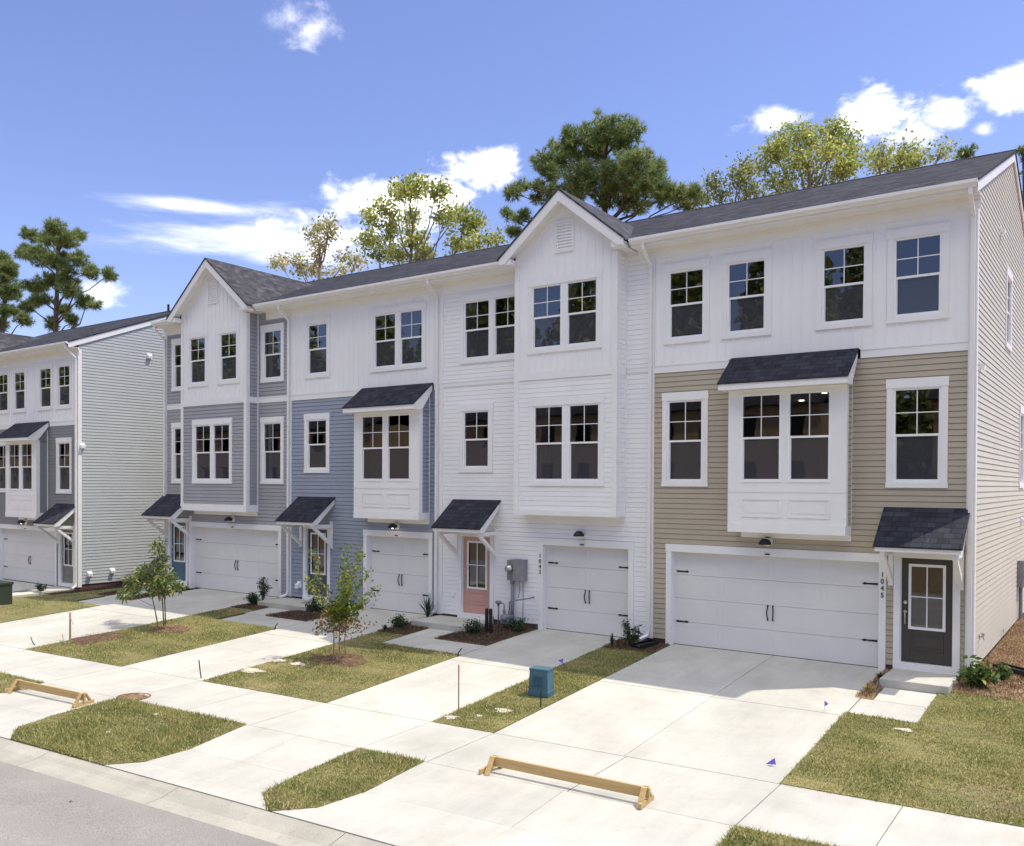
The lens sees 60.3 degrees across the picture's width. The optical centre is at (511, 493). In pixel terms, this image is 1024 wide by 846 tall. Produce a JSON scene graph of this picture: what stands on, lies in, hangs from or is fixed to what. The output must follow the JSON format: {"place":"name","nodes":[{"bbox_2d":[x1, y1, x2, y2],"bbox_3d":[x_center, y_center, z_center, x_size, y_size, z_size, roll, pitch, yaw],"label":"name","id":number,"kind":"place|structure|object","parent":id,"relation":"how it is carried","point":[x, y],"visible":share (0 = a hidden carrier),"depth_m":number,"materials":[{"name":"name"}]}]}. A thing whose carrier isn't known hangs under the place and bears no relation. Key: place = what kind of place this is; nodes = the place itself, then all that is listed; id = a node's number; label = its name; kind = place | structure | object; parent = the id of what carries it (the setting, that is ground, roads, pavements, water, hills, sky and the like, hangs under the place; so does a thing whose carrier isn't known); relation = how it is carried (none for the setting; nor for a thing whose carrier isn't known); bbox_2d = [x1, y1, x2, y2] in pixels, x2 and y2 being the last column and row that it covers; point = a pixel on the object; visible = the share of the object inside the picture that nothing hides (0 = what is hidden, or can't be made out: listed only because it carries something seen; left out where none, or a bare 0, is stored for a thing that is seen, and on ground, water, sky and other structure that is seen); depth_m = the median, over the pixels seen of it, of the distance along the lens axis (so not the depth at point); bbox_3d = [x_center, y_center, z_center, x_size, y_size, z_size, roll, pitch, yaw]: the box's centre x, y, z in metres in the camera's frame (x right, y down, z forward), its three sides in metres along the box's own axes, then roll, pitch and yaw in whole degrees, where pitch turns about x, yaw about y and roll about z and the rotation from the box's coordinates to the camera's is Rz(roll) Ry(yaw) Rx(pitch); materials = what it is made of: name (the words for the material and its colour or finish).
{"place":"outdoors","nodes":[
{"label":"outdoors","id":0,"kind":"place"},
{"bbox_2d":[0,588,277,649],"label":"driveway","id":1,"kind":"structure","parent":0,"point":[45,629],"depth_m":25.23,"materials":[{"name":"concrete"}]},
{"bbox_2d":[0,761,280,845],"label":"road","id":2,"kind":"structure","parent":0,"point":[38,809],"depth_m":11.19,"materials":[{"name":"grey asphalt"}]},
{"bbox_2d":[0,608,425,739],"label":"driveway","id":3,"kind":"structure","parent":0,"point":[24,706],"depth_m":19.92,"materials":[{"name":"concrete"}]},
{"bbox_2d":[4,679,93,707],"bbox_3d":[-8.884,3.809,16.888,2.272,0.228,0.420,1,1,31],"label":"wooden barricade","id":4,"kind":"object","parent":3,"relation":"on","point":[23,684],"visible":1,"depth_m":16.78,"materials":[{"name":"brown wood"}]},
{"bbox_2d":[104,629,619,809],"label":"driveway","id":5,"kind":"structure","parent":0,"point":[245,764],"depth_m":15.63,"materials":[{"name":"concrete"}]},
{"bbox_2d":[12,591,936,722],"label":"entry path","id":6,"kind":"structure","parent":0,"point":[906,705],"depth_m":20.32,"materials":[{"name":"concrete"}]},
{"bbox_2d":[0,645,1023,845],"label":"sidewalk","id":7,"kind":"structure","parent":0,"point":[820,816],"depth_m":12.93,"materials":[{"name":"concrete"}]},
{"bbox_2d":[0,0,1023,336],"label":"sky","id":8,"kind":"structure","parent":0,"point":[175,134],"materials":[{"name":"blue"}]},
{"bbox_2d":[272,644,881,845],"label":"driveway","id":9,"kind":"structure","parent":0,"point":[740,714],"depth_m":13.48,"materials":[{"name":"concrete"}]},
{"bbox_2d":[479,755,653,809],"bbox_3d":[0.703,3.874,11.960,2.518,0.228,0.420,1,1,32],"label":"wooden barricade","id":10,"kind":"object","parent":9,"relation":"on","point":[642,793],"visible":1,"depth_m":11.86,"materials":[{"name":"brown wood"}]},
{"bbox_3d":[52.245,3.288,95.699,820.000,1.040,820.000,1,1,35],"label":"ground","id":11,"kind":"structure","parent":0,"visible":0},
{"bbox_2d":[0,248,36,333],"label":"pine tree","id":12,"kind":"object","parent":11,"relation":"on","point":[9,289],"visible":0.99,"depth_m":75.68,"materials":[{"name":"green plant"}]},
{"bbox_2d":[0,587,124,622],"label":"lawn","id":13,"kind":"structure","parent":11,"relation":"on","point":[43,610],"depth_m":27.20,"materials":[{"name":"green plant"}]},
{"bbox_2d":[0,580,13,605],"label":"transformer cabinet","id":14,"kind":"object","parent":13,"relation":"on","point":[5,592],"visible":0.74,"depth_m":28.01,"materials":[{"name":"metal"}]},
{"bbox_2d":[11,214,118,332],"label":"pine tree","id":15,"kind":"object","parent":11,"relation":"on","point":[52,234],"visible":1,"depth_m":69.10,"materials":[{"name":"green plant"}]},
{"bbox_2d":[0,310,170,589],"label":"townhouse","id":16,"kind":"structure","parent":11,"relation":"on","point":[81,458],"depth_m":34.01,"materials":[{"name":"white plastic"}]},
{"bbox_2d":[9,443,19,489],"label":"window","id":17,"kind":"structure","parent":16,"relation":"in","point":[14,471],"depth_m":34.61,"materials":[{"name":"white plastic"}]},
{"bbox_2d":[14,371,23,409],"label":"window","id":18,"kind":"structure","parent":16,"relation":"in","point":[18,395],"depth_m":35.30,"materials":[{"name":"white plastic"}]},
{"bbox_2d":[21,443,32,490],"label":"window","id":19,"kind":"structure","parent":16,"relation":"in","point":[26,471],"depth_m":34.04,"materials":[{"name":"white plastic"}]},
{"bbox_2d":[3,528,54,585],"bbox_3d":[-19.177,2.515,35.044,4.425,2.119,0.103,1,1,35],"label":"garage door","id":20,"kind":"structure","parent":16,"relation":"in","point":[28,555],"depth_m":35.10,"materials":[{"name":"white metal"}]},
{"bbox_2d":[40,367,50,407],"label":"window","id":21,"kind":"structure","parent":16,"relation":"in","point":[45,393],"depth_m":34.08,"materials":[{"name":"white plastic"}]},
{"bbox_2d":[0,320,117,350],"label":"roof","id":22,"kind":"object","parent":16,"relation":"attached to","point":[8,341],"visible":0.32,"depth_m":39.09,"materials":[{"name":"grey plastic"}]},
{"bbox_2d":[58,365,68,405],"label":"window","id":23,"kind":"structure","parent":16,"relation":"in","point":[63,391],"depth_m":33.32,"materials":[{"name":"white plastic"}]},
{"bbox_2d":[58,442,69,490],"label":"window","id":24,"kind":"structure","parent":16,"relation":"in","point":[63,471],"depth_m":33.34,"materials":[{"name":"white plastic"}]},
{"bbox_2d":[61,529,72,582],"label":"door","id":25,"kind":"structure","parent":16,"relation":"in","point":[67,570],"depth_m":33.29,"materials":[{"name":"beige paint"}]},
{"bbox_2d":[11,696,245,765],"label":"lawn","id":26,"kind":"structure","parent":11,"relation":"on","point":[121,760],"depth_m":14.58,"materials":[{"name":"green plant"}]},
{"bbox_2d":[26,607,276,666],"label":"lawn","id":27,"kind":"structure","parent":11,"relation":"on","point":[228,623],"depth_m":21.77,"materials":[{"name":"green plant"}]},
{"bbox_2d":[71,632,128,644],"bbox_3d":[-10.486,3.677,22.398,1.263,0.113,1.560,1,1,35],"label":"mulch ring","id":28,"kind":"object","parent":27,"relation":"on","point":[103,637],"visible":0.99,"depth_m":22.23,"materials":[{"name":"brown wood"}]},
{"bbox_2d":[147,625,188,633],"bbox_3d":[-8.958,3.573,23.181,1.406,0.102,0.994,1,1,35],"label":"mulch ring","id":29,"kind":"object","parent":27,"relation":"on","point":[172,628],"visible":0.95,"depth_m":23.02,"materials":[{"name":"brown wood"}]},
{"bbox_2d":[115,535,188,625],"bbox_3d":[-9.761,2.363,23.830,3.136,2.459,1.031,1,1,35],"label":"young tree","id":30,"kind":"object","parent":29,"relation":"on","point":[162,584],"visible":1,"depth_m":23.62,"materials":[{"name":"green plant"}]},
{"bbox_2d":[0,737,392,845],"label":"kerb","id":31,"kind":"structure","parent":11,"relation":"on","point":[272,827],"depth_m":11.85,"materials":[{"name":"concrete"}]},
{"bbox_2d":[141,258,410,597],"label":"townhouse","id":32,"kind":"structure","parent":11,"relation":"on","point":[221,505],"depth_m":28.67,"materials":[{"name":"grey plastic"}]},
{"bbox_2d":[174,343,180,387],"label":"window","id":33,"kind":"structure","parent":32,"relation":"in","point":[177,368],"depth_m":30.61,"materials":[{"name":"white plastic"}]},
{"bbox_2d":[174,428,180,479],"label":"window","id":34,"kind":"structure","parent":32,"relation":"in","point":[177,456],"depth_m":30.64,"materials":[{"name":"white plastic"}]},
{"bbox_2d":[171,522,185,580],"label":"door","id":35,"kind":"structure","parent":32,"relation":"in","point":[179,566],"depth_m":30.63,"materials":[{"name":"teal paint"}]},
{"bbox_2d":[190,336,204,383],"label":"window","id":36,"kind":"structure","parent":32,"relation":"in","point":[197,367],"depth_m":29.21,"materials":[{"name":"white plastic"}]},
{"bbox_2d":[195,425,209,480],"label":"window","id":37,"kind":"structure","parent":32,"relation":"in","point":[202,459],"depth_m":29.11,"materials":[{"name":"white plastic"}]},
{"bbox_2d":[213,423,228,480],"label":"window","id":38,"kind":"structure","parent":32,"relation":"in","point":[220,459],"depth_m":28.53,"materials":[{"name":"white plastic"}]},
{"bbox_2d":[220,332,235,380],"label":"window","id":39,"kind":"structure","parent":32,"relation":"in","point":[227,363],"depth_m":28.30,"materials":[{"name":"white plastic"}]},
{"bbox_2d":[195,527,277,596],"bbox_3d":[-9.045,2.218,28.952,4.500,2.119,0.103,1,1,35],"label":"garage door","id":40,"kind":"structure","parent":32,"relation":"in","point":[239,564],"depth_m":28.99,"materials":[{"name":"white metal"}]},
{"bbox_2d":[263,329,280,379],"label":"window","id":41,"kind":"structure","parent":32,"relation":"in","point":[271,362],"depth_m":27.75,"materials":[{"name":"white plastic"}]},
{"bbox_2d":[263,422,280,480],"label":"window","id":42,"kind":"structure","parent":32,"relation":"in","point":[271,459],"depth_m":27.78,"materials":[{"name":"white plastic"}]},
{"bbox_2d":[257,597,330,610],"bbox_3d":[-6.430,3.412,26.209,2.120,0.350,1.134,1,1,35],"label":"stoop","id":43,"kind":"object","parent":11,"relation":"on","point":[288,603],"visible":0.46,"depth_m":26.01,"materials":[{"name":"concrete"}]},
{"bbox_2d":[266,208,369,281],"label":"thin tree","id":44,"kind":"object","parent":11,"relation":"on","point":[301,266],"visible":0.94,"depth_m":66.91,"materials":[{"name":"green plant"}]},
{"bbox_2d":[203,630,459,702],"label":"lawn","id":45,"kind":"structure","parent":11,"relation":"on","point":[312,687],"depth_m":18.34,"materials":[{"name":"green plant"}]},
{"bbox_2d":[308,653,365,666],"bbox_3d":[-3.755,3.661,19.449,1.535,0.106,1.022,1,1,35],"label":"mulch ring","id":46,"kind":"object","parent":45,"relation":"on","point":[345,663],"visible":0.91,"depth_m":19.23,"materials":[{"name":"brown wood"}]},
{"bbox_2d":[301,543,381,656],"bbox_3d":[-3.877,2.377,19.446,2.201,2.615,1.322,1,1,35],"label":"young tree","id":47,"kind":"object","parent":46,"relation":"on","point":[343,608],"visible":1,"depth_m":19.39,"materials":[{"name":"green plant"}]},
{"bbox_2d":[262,746,426,811],"bbox_3d":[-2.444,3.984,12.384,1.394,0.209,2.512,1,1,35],"label":"grass","id":48,"kind":"structure","parent":11,"relation":"on","point":[403,761],"depth_m":12.32,"materials":[{"name":"green plant"}]},
{"bbox_2d":[44,582,669,654],"bbox_3d":[-4.955,3.551,28.092,23.404,0.522,8.438,1,1,35],"label":"mulch bed","id":49,"kind":"object","parent":11,"relation":"on","point":[186,589],"visible":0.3,"depth_m":21.93,"materials":[{"name":"brown plant"}]},
{"bbox_2d":[619,618,643,646],"bbox_3d":[2.679,3.125,19.752,0.500,0.665,0.550,0,1,-3],"label":"shrub","id":50,"kind":"object","parent":49,"relation":"on","point":[632,638],"visible":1,"depth_m":19.70,"materials":[{"name":"green plant"}]},
{"bbox_2d":[275,244,515,615],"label":"townhouse","id":51,"kind":"structure","parent":11,"relation":"on","point":[365,397],"depth_m":25.34,"materials":[{"name":"white plastic"}]},
{"bbox_2d":[307,419,325,469],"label":"window","id":52,"kind":"structure","parent":51,"relation":"in","point":[316,453],"depth_m":26.59,"materials":[{"name":"white plastic"}]},
{"bbox_2d":[308,322,326,374],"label":"window","id":53,"kind":"structure","parent":51,"relation":"in","point":[317,358],"depth_m":26.54,"materials":[{"name":"white plastic"}]},
{"bbox_2d":[308,529,326,595],"bbox_3d":[-5.858,2.091,26.581,0.900,2.010,0.114,1,1,35],"label":"door","id":54,"kind":"structure","parent":51,"relation":"in","point":[310,531],"depth_m":26.63,"materials":[{"name":"paint"}]},
{"bbox_2d":[361,415,383,480],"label":"window","id":55,"kind":"structure","parent":51,"relation":"in","point":[372,458],"depth_m":24.63,"materials":[{"name":"white plastic"}]},
{"bbox_2d":[374,312,395,368],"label":"window","id":56,"kind":"structure","parent":51,"relation":"in","point":[384,350],"depth_m":24.93,"materials":[{"name":"white plastic"}]},
{"bbox_2d":[387,413,410,480],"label":"window","id":57,"kind":"structure","parent":51,"relation":"in","point":[398,458],"depth_m":24.04,"materials":[{"name":"white plastic"}]},
{"bbox_2d":[371,536,427,614],"bbox_3d":[-3.132,2.291,24.784,2.330,2.119,0.103,1,1,35],"label":"garage door","id":58,"kind":"structure","parent":51,"relation":"in","point":[400,592],"depth_m":24.81,"materials":[{"name":"white metal"}]},
{"bbox_2d":[399,308,421,365],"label":"window","id":59,"kind":"structure","parent":51,"relation":"in","point":[410,348],"depth_m":24.40,"materials":[{"name":"white plastic"}]},
{"bbox_2d":[350,168,490,267],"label":"poplar tree","id":60,"kind":"object","parent":11,"relation":"on","point":[408,188],"visible":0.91,"depth_m":58.52,"materials":[{"name":"green plant"}]},
{"bbox_2d":[411,615,493,632],"bbox_3d":[-1.542,3.472,22.764,1.840,0.350,1.134,1,1,35],"label":"stoop","id":61,"kind":"object","parent":11,"relation":"on","point":[443,622],"visible":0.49,"depth_m":22.60,"materials":[{"name":"concrete"}]},
{"bbox_2d":[453,223,510,252],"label":"tree","id":62,"kind":"object","parent":11,"relation":"on","point":[475,242],"visible":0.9,"depth_m":53.11,"materials":[{"name":"green plant"}]},
{"bbox_2d":[432,647,651,732],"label":"lawn","id":63,"kind":"structure","parent":11,"relation":"on","point":[499,728],"depth_m":16.14,"materials":[{"name":"green plant"}]},
{"bbox_2d":[528,665,554,697],"bbox_3d":[0.545,3.497,16.352,0.420,0.525,0.302,1,1,27],"label":"utility pedestal","id":64,"kind":"object","parent":63,"relation":"on","point":[541,678],"visible":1,"depth_m":16.24,"materials":[{"name":"blue plastic"}]},
{"bbox_2d":[428,188,742,640],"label":"townhouse","id":65,"kind":"structure","parent":11,"relation":"on","point":[547,374],"depth_m":21.42,"materials":[{"name":"white plastic"}]},
{"bbox_2d":[463,410,488,467],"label":"window","id":66,"kind":"structure","parent":65,"relation":"in","point":[475,451],"depth_m":23.10,"materials":[{"name":"white plastic"}]},
{"bbox_2d":[464,298,489,359],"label":"window","id":67,"kind":"structure","parent":65,"relation":"in","point":[476,341],"depth_m":23.05,"materials":[{"name":"white plastic"}]},
{"bbox_2d":[464,536,489,613],"bbox_3d":[-0.921,2.152,23.101,0.900,2.010,0.114,1,1,35],"label":"door","id":68,"kind":"structure","parent":65,"relation":"in","point":[476,599],"depth_m":23.13,"materials":[{"name":"pink paint"}]},
{"bbox_2d":[493,295,514,356],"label":"window","id":69,"kind":"structure","parent":65,"relation":"in","point":[503,337],"depth_m":22.56,"materials":[{"name":"white plastic"}]},
{"bbox_2d":[495,597,533,626],"bbox_3d":[0.030,3.046,22.020,1.014,0.917,0.325,0,1,20],"label":"gas meter","id":70,"kind":"object","parent":65,"relation":"attached to","point":[504,616],"visible":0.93,"depth_m":22.01,"materials":[{"name":"grey paint"}]},
{"bbox_2d":[505,559,527,625],"bbox_3d":[0.088,2.576,22.153,0.550,1.812,0.284,1,1,35],"label":"electric meter","id":71,"kind":"object","parent":65,"relation":"attached to","point":[515,569],"visible":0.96,"depth_m":22.13,"materials":[{"name":"grey paint"}]},
{"bbox_2d":[532,283,561,349],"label":"window","id":72,"kind":"structure","parent":65,"relation":"in","point":[546,330],"depth_m":21.27,"materials":[{"name":"white plastic"}]},
{"bbox_2d":[533,405,562,481],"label":"window","id":73,"kind":"structure","parent":65,"relation":"in","point":[547,457],"depth_m":21.26,"materials":[{"name":"white plastic"}]},
{"bbox_2d":[566,278,596,345],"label":"window","id":74,"kind":"structure","parent":65,"relation":"in","point":[581,327],"depth_m":20.70,"materials":[{"name":"white plastic"}]},
{"bbox_2d":[568,403,598,481],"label":"window","id":75,"kind":"structure","parent":65,"relation":"in","point":[583,457],"depth_m":20.69,"materials":[{"name":"white plastic"}]},
{"bbox_2d":[546,545,627,637],"bbox_3d":[1.825,2.352,21.290,2.380,2.119,0.103,1,1,35],"label":"garage door","id":76,"kind":"structure","parent":65,"relation":"in","point":[573,604],"depth_m":21.30,"materials":[{"name":"white metal"}]},
{"bbox_2d":[498,107,705,239],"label":"pine tree","id":77,"kind":"object","parent":11,"relation":"on","point":[632,178],"visible":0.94,"depth_m":53.55,"materials":[{"name":"green plant"}]},
{"bbox_2d":[675,149,773,208],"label":"broadleaf tree","id":78,"kind":"object","parent":11,"relation":"on","point":[742,178],"visible":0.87,"depth_m":51.47,"materials":[{"name":"green plant"}]},
{"bbox_2d":[713,823,843,845],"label":"grass","id":79,"kind":"structure","parent":11,"relation":"on","point":[740,832],"depth_m":10.17,"materials":[{"name":"green plant"}]},
{"bbox_2d":[745,114,871,194],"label":"broadleaf tree","id":80,"kind":"object","parent":11,"relation":"on","point":[778,149],"visible":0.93,"depth_m":45.20,"materials":[{"name":"green plant"}]},
{"bbox_2d":[645,149,1023,677],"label":"townhouse","id":81,"kind":"structure","parent":11,"relation":"on","point":[839,432],"depth_m":18.11,"materials":[{"name":"white plastic"}]},
{"bbox_2d":[667,399,702,481],"bbox_3d":[3.881,-1.164,19.685,0.860,1.830,0.098,1,1,35],"label":"window","id":82,"kind":"structure","parent":81,"relation":"in","point":[684,457],"depth_m":19.71,"materials":[{"name":"white plastic"}]},
{"bbox_2d":[668,267,703,339],"bbox_3d":[3.905,-4.214,19.647,0.860,1.530,0.098,1,1,35],"label":"window","id":83,"kind":"structure","parent":81,"relation":"in","point":[685,320],"depth_m":19.66,"materials":[{"name":"white plastic"}]},
{"bbox_2d":[727,258,765,333],"bbox_3d":[5.032,-4.200,18.852,0.860,1.530,0.098,1,1,35],"label":"window","id":84,"kind":"structure","parent":81,"relation":"in","point":[746,313],"depth_m":18.86,"materials":[{"name":"white plastic"}]},
{"bbox_2d":[740,392,781,481],"bbox_3d":[5.165,-1.143,18.229,0.860,1.830,0.098,1,1,35],"label":"window","id":85,"kind":"structure","parent":81,"relation":"in","point":[760,457],"depth_m":18.23,"materials":[{"name":"grey glass"}]},
{"bbox_2d":[674,552,878,667],"bbox_3d":[5.489,2.397,18.707,4.425,2.119,0.103,1,1,35],"label":"garage door","id":86,"kind":"structure","parent":81,"relation":"in","point":[811,624],"depth_m":18.60,"materials":[{"name":"white metal"}]},
{"bbox_2d":[787,390,831,481],"bbox_3d":[5.970,-1.133,17.662,0.860,1.830,0.098,1,1,35],"label":"window","id":87,"kind":"structure","parent":81,"relation":"in","point":[808,457],"depth_m":17.66,"materials":[{"name":"grey glass"}]},
{"bbox_2d":[821,243,865,324],"bbox_3d":[6.675,-4.180,17.694,0.860,1.530,0.098,1,1,35],"label":"window","id":88,"kind":"structure","parent":81,"relation":"in","point":[845,302],"depth_m":17.69,"materials":[{"name":"grey glass"}]},
{"bbox_2d":[892,386,941,482],"bbox_3d":[7.788,-1.116,16.931,0.860,1.830,0.098,1,1,35],"label":"window","id":89,"kind":"structure","parent":81,"relation":"in","point":[916,458],"depth_m":16.93,"materials":[{"name":"grey glass"}]},
{"bbox_2d":[893,232,941,317],"bbox_3d":[7.795,-4.166,16.905,0.860,1.530,0.098,1,1,35],"label":"window","id":90,"kind":"structure","parent":81,"relation":"in","point":[919,294],"depth_m":16.90,"materials":[{"name":"grey glass"}]},
{"bbox_2d":[901,558,952,665],"bbox_3d":[7.938,2.261,16.856,0.900,2.010,0.114,1,1,35],"label":"door","id":91,"kind":"structure","parent":81,"relation":"in","point":[918,644],"depth_m":16.86,"materials":[{"name":"grey paint"}]},
{"bbox_2d":[1017,560,1023,619],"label":"electric meter","id":92,"kind":"object","parent":81,"relation":"attached to","point":[1020,574],"visible":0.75,"depth_m":22.43,"materials":[{"name":"grey paint"}]},
{"bbox_2d":[780,690,1023,827],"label":"lawn","id":93,"kind":"structure","parent":11,"relation":"on","point":[912,748],"depth_m":12.54,"materials":[{"name":"green plant"}]},
{"bbox_2d":[850,128,963,175],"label":"broadleaf tree","id":94,"kind":"object","parent":11,"relation":"on","point":[901,158],"visible":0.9,"depth_m":41.15,"materials":[{"name":"green plant"}]},
{"bbox_2d":[879,668,958,694],"bbox_3d":[7.563,3.584,16.346,1.160,0.350,1.134,1,1,35],"label":"stoop","id":95,"kind":"object","parent":11,"relation":"on","point":[917,681],"visible":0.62,"depth_m":16.08,"materials":[{"name":"concrete"}]},
{"bbox_2d":[855,614,1023,700],"bbox_3d":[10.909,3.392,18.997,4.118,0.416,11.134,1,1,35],"label":"pine straw","id":96,"kind":"object","parent":11,"relation":"on","point":[999,654],"visible":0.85,"depth_m":16.63,"materials":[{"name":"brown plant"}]},
{"bbox_2d":[956,655,1006,689],"bbox_3d":[8.389,3.236,15.849,0.637,0.630,0.763,0,1,-37],"label":"shrub","id":97,"kind":"object","parent":96,"relation":"on","point":[978,678],"visible":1,"depth_m":15.79,"materials":[{"name":"green plant"}]},
{"bbox_2d":[953,141,978,160],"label":"pine tree","id":98,"kind":"object","parent":11,"relation":"on","point":[967,153],"visible":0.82,"depth_m":43.11,"materials":[{"name":"green plant"}]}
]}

